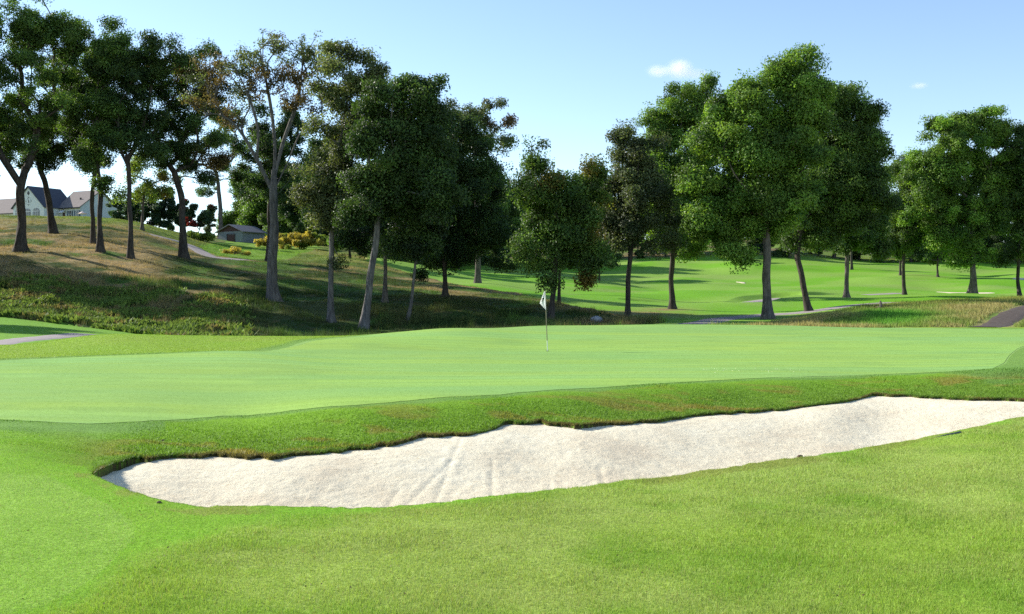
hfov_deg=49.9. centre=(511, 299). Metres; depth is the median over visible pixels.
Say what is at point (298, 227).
woodland tree
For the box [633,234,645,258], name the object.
woodland tree
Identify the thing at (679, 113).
broadleaf tree
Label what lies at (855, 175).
broadleaf tree
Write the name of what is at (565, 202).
broadleaf tree
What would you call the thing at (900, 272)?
broadleaf tree
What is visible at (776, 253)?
woodland tree
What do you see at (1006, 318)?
path
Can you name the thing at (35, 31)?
broadleaf tree
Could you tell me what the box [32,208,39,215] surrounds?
arched window
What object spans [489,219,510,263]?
woodland tree
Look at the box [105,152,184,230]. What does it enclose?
tree
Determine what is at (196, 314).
shrub
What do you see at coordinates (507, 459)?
bunker sand
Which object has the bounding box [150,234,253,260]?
path
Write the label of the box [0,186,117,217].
clubhouse
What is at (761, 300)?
path
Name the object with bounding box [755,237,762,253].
woodland tree
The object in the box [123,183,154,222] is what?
hilltop tree
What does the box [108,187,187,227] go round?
shrub
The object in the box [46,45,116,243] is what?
broadleaf tree
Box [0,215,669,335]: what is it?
hillside grass
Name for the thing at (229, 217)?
hilltop tree
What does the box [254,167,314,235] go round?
hilltop tree
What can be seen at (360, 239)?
broadleaf tree
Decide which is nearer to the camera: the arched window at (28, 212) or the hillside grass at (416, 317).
the hillside grass at (416, 317)
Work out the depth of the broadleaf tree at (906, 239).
129.87 m
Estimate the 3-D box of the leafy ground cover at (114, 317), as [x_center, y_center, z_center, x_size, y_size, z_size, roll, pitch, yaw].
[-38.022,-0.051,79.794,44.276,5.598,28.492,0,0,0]
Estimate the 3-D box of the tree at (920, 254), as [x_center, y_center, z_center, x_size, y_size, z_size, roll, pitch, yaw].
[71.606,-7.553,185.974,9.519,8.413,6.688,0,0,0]
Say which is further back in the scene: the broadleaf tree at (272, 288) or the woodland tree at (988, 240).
the woodland tree at (988, 240)
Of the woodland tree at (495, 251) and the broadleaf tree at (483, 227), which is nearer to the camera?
the broadleaf tree at (483, 227)
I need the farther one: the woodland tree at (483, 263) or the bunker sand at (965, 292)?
the woodland tree at (483, 263)
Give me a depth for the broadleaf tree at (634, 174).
89.21 m
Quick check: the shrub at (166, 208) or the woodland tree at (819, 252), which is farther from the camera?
the woodland tree at (819, 252)
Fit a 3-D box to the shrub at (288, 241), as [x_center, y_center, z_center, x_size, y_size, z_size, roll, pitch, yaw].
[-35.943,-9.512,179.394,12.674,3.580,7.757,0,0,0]
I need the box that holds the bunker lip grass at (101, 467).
[91,391,1023,509]
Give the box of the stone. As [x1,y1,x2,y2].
[590,316,601,322]
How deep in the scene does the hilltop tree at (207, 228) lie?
204.44 m
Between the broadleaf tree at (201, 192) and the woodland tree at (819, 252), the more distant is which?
the woodland tree at (819, 252)
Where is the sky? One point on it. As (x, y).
(567, 69)
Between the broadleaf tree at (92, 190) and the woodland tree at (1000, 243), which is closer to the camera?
the broadleaf tree at (92, 190)
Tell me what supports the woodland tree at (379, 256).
on the ground at (706, 286)
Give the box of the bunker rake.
[933,431,960,437]
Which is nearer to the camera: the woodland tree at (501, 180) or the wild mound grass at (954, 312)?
the wild mound grass at (954, 312)
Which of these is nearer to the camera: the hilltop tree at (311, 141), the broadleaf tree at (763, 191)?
the broadleaf tree at (763, 191)
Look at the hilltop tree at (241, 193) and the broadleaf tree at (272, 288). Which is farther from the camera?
the hilltop tree at (241, 193)
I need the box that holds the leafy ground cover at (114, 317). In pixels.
[0,270,260,335]
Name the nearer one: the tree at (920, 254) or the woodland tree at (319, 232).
the tree at (920, 254)
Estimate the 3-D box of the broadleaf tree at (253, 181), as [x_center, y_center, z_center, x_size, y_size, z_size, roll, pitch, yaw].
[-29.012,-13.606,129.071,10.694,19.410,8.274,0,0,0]
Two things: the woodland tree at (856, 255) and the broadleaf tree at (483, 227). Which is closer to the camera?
the broadleaf tree at (483, 227)
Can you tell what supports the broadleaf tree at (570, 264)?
on the ground at (706, 286)
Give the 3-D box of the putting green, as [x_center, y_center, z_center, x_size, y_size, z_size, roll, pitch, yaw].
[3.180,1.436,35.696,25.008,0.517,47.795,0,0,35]
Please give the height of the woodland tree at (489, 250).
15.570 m
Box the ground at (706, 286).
[0,216,1023,613]
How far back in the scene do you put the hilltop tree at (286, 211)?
210.77 m
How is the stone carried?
on the ground at (706, 286)
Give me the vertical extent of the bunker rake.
0.353 m
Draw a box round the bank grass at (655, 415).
[0,367,1023,472]
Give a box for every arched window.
[26,209,30,215]
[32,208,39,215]
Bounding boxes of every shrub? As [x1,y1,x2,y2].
[35,293,61,303]
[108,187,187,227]
[178,199,217,231]
[182,309,204,316]
[187,230,215,241]
[221,246,250,255]
[253,230,327,249]
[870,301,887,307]
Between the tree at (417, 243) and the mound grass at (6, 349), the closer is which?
the mound grass at (6, 349)
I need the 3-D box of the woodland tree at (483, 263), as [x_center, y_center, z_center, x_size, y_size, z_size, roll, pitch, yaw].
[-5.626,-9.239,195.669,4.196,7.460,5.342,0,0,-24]
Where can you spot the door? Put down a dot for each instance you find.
(229, 237)
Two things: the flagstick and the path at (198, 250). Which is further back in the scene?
the path at (198, 250)
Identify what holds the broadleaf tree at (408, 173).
on the ground at (706, 286)
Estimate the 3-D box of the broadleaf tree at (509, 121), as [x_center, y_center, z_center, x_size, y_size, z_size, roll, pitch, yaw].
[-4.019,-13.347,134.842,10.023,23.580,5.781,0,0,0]
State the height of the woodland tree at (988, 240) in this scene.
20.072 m
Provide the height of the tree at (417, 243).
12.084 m
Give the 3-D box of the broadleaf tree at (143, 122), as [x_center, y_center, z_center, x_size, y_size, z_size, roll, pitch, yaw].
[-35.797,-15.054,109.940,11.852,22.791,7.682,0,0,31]
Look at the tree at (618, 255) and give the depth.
180.19 m
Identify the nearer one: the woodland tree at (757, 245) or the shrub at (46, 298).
the shrub at (46, 298)
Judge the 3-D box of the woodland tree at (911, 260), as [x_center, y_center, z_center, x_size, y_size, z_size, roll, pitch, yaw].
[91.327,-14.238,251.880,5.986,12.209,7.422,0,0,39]
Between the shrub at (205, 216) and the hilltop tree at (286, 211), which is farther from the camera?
the hilltop tree at (286, 211)
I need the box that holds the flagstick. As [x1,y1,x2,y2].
[540,290,547,350]
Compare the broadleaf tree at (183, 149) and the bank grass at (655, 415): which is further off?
the broadleaf tree at (183, 149)
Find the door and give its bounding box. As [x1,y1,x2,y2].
[227,234,234,241]
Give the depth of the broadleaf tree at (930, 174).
125.92 m
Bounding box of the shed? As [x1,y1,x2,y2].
[215,224,266,242]
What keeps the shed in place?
on the ground at (706, 286)
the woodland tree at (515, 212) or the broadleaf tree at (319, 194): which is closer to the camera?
the broadleaf tree at (319, 194)
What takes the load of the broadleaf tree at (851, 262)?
on the ground at (706, 286)
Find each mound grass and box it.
[0,333,368,359]
[703,295,1023,327]
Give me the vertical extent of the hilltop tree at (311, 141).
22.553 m
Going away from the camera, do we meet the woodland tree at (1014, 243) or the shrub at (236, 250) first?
the shrub at (236, 250)
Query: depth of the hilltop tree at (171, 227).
189.74 m
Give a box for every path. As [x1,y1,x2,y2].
[0,333,96,344]
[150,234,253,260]
[679,302,891,323]
[746,298,778,301]
[861,293,901,294]
[971,306,1023,327]
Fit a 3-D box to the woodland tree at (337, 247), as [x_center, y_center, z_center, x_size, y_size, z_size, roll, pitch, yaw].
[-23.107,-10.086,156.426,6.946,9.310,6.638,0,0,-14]
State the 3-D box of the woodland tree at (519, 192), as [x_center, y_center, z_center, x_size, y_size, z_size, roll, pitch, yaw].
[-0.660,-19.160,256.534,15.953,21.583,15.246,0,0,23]
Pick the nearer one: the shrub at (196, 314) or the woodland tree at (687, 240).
the shrub at (196, 314)
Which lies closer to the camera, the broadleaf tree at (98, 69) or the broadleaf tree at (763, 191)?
the broadleaf tree at (763, 191)
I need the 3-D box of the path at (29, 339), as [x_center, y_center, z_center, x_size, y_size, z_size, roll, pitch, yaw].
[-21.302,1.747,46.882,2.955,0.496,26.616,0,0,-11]
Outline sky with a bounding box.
[0,0,1023,234]
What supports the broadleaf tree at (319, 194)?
on the ground at (706, 286)
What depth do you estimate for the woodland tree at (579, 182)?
252.08 m
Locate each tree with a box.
[0,0,90,251]
[11,44,88,233]
[43,9,142,252]
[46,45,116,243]
[95,28,218,258]
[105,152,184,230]
[105,194,123,218]
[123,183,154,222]
[134,42,235,258]
[166,214,177,230]
[171,106,262,237]
[176,28,332,301]
[202,212,216,234]
[214,182,248,232]
[218,101,311,261]
[227,165,258,220]
[235,138,302,225]
[247,187,266,237]
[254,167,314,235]
[278,168,302,233]
[285,37,391,322]
[293,222,308,247]
[295,133,363,246]
[316,227,327,245]
[326,225,369,257]
[328,213,403,302]
[330,72,471,328]
[365,237,388,258]
[377,202,456,321]
[384,103,520,296]
[442,96,519,282]
[473,195,491,265]
[473,246,489,265]
[484,172,524,260]
[485,187,529,254]
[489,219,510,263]
[501,134,617,318]
[503,175,530,260]
[526,217,581,303]
[570,172,599,228]
[575,226,623,280]
[593,118,684,316]
[633,69,721,308]
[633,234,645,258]
[667,40,842,318]
[680,230,689,251]
[744,236,759,251]
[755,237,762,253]
[771,226,794,257]
[777,80,908,310]
[813,245,825,255]
[818,164,896,297]
[849,250,863,259]
[850,246,872,269]
[869,151,947,294]
[889,233,915,274]
[895,104,1023,293]
[905,253,917,261]
[909,240,961,276]
[963,189,1009,261]
[981,223,1012,262]
[983,120,1023,295]
[1008,222,1023,261]
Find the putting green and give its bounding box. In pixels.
[0,324,1023,423]
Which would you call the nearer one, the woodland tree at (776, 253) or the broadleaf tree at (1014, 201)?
the broadleaf tree at (1014, 201)
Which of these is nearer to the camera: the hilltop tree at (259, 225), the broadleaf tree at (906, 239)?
the broadleaf tree at (906, 239)
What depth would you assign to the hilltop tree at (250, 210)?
227.83 m
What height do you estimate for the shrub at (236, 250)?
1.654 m
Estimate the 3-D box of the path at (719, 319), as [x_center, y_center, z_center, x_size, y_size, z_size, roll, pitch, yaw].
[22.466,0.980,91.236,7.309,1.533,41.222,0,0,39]
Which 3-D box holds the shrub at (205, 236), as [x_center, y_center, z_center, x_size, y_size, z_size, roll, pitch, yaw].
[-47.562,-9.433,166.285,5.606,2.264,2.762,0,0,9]
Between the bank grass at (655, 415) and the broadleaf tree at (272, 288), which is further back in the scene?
the broadleaf tree at (272, 288)
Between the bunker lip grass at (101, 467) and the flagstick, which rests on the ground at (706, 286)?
the bunker lip grass at (101, 467)
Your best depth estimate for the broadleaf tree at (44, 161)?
123.92 m
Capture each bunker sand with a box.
[100,396,1023,507]
[942,292,991,293]
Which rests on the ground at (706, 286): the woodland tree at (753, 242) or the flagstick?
the woodland tree at (753, 242)
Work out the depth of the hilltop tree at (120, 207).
184.46 m
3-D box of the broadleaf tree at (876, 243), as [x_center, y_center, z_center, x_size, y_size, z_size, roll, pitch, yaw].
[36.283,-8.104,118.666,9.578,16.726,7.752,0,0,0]
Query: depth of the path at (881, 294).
138.27 m
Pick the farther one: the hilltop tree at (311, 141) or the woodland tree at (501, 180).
the woodland tree at (501, 180)

